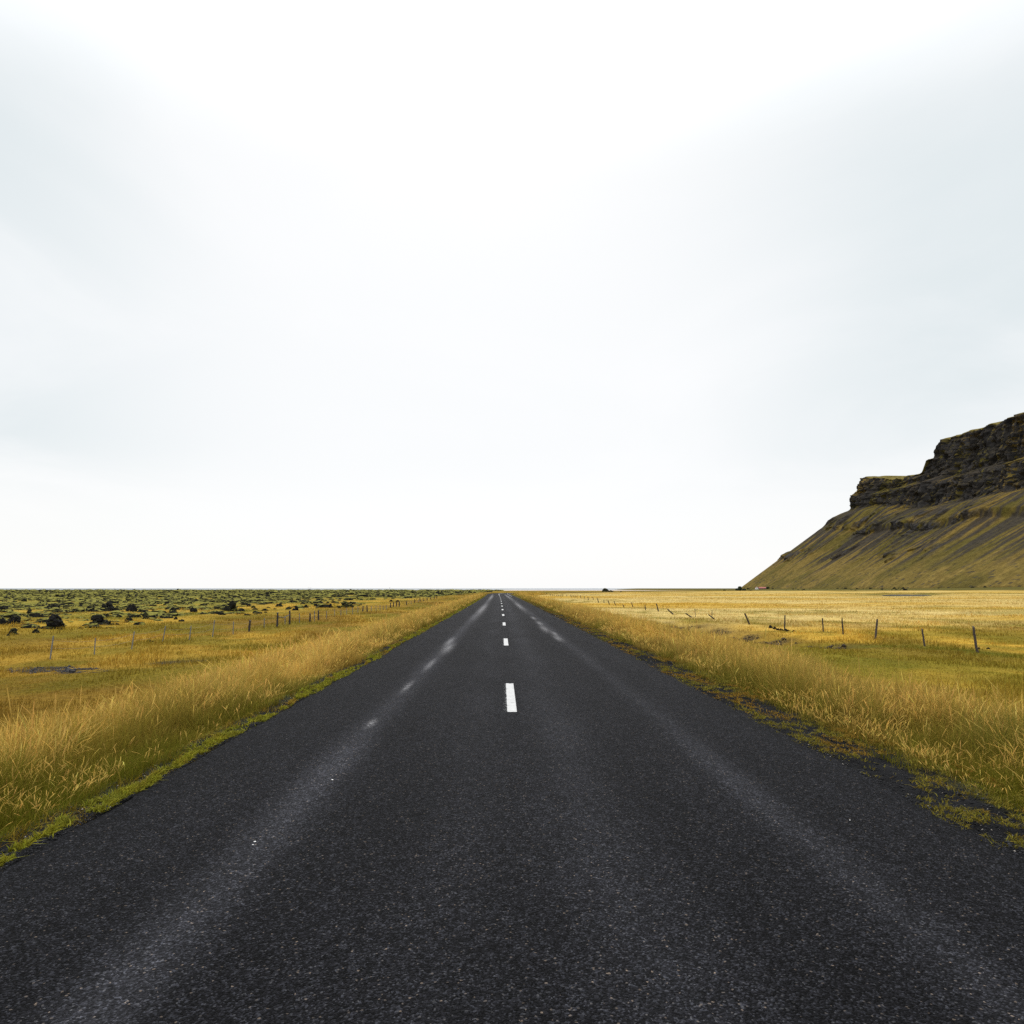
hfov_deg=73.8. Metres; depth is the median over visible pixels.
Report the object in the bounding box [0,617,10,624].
lava rock
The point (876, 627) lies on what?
fence post
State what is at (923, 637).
fence post
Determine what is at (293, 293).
sky
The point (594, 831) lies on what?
road
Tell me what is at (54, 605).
lava rock
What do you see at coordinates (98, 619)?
lava rock
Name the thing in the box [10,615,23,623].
lava rock
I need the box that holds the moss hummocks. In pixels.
[0,589,503,627]
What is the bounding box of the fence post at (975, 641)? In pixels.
[972,626,978,652]
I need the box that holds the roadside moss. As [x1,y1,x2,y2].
[0,596,1023,866]
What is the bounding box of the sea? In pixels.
[0,588,634,589]
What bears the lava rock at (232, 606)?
on the ground at (446, 599)
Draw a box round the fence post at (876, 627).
[874,619,877,638]
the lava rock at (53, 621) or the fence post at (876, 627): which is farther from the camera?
the lava rock at (53, 621)
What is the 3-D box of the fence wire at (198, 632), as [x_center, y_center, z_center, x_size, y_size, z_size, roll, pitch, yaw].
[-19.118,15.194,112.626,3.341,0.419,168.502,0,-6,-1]
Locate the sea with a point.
(327, 588)
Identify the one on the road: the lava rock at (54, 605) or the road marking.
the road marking
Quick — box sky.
[0,0,1023,587]
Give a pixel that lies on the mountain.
(951, 515)
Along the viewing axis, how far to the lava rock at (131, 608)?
85.28 m
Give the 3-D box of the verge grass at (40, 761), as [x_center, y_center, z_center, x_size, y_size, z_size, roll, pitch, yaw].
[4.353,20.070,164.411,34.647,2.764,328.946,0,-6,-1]
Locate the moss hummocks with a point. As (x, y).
(143, 598)
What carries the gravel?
on the ground at (446, 599)
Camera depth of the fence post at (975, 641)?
31.73 m
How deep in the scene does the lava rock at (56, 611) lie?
78.88 m
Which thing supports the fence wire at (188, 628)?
attached to the fence post
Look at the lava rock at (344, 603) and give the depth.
105.62 m
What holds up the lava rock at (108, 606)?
on the ground at (446, 599)
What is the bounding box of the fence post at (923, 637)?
[921,628,924,645]
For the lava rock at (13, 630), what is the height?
0.518 m
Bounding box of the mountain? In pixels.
[742,412,1023,588]
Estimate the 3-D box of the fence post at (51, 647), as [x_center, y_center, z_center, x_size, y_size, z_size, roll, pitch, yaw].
[-19.495,5.836,28.889,0.118,1.175,0.052,4,-8,-32]
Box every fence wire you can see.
[56,606,385,641]
[60,603,405,648]
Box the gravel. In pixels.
[0,608,1023,869]
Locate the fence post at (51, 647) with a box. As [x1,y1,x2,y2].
[49,636,53,658]
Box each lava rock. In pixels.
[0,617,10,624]
[8,628,18,634]
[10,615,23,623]
[42,614,64,628]
[47,603,59,607]
[51,609,63,612]
[89,614,110,624]
[101,602,113,610]
[126,604,136,611]
[223,600,236,610]
[341,601,353,607]
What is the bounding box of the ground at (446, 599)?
[0,587,1023,871]
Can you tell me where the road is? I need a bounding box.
[0,591,1023,1023]
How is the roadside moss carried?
on the ground at (446, 599)
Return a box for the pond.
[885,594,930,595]
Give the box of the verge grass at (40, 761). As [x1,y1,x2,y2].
[0,591,1023,841]

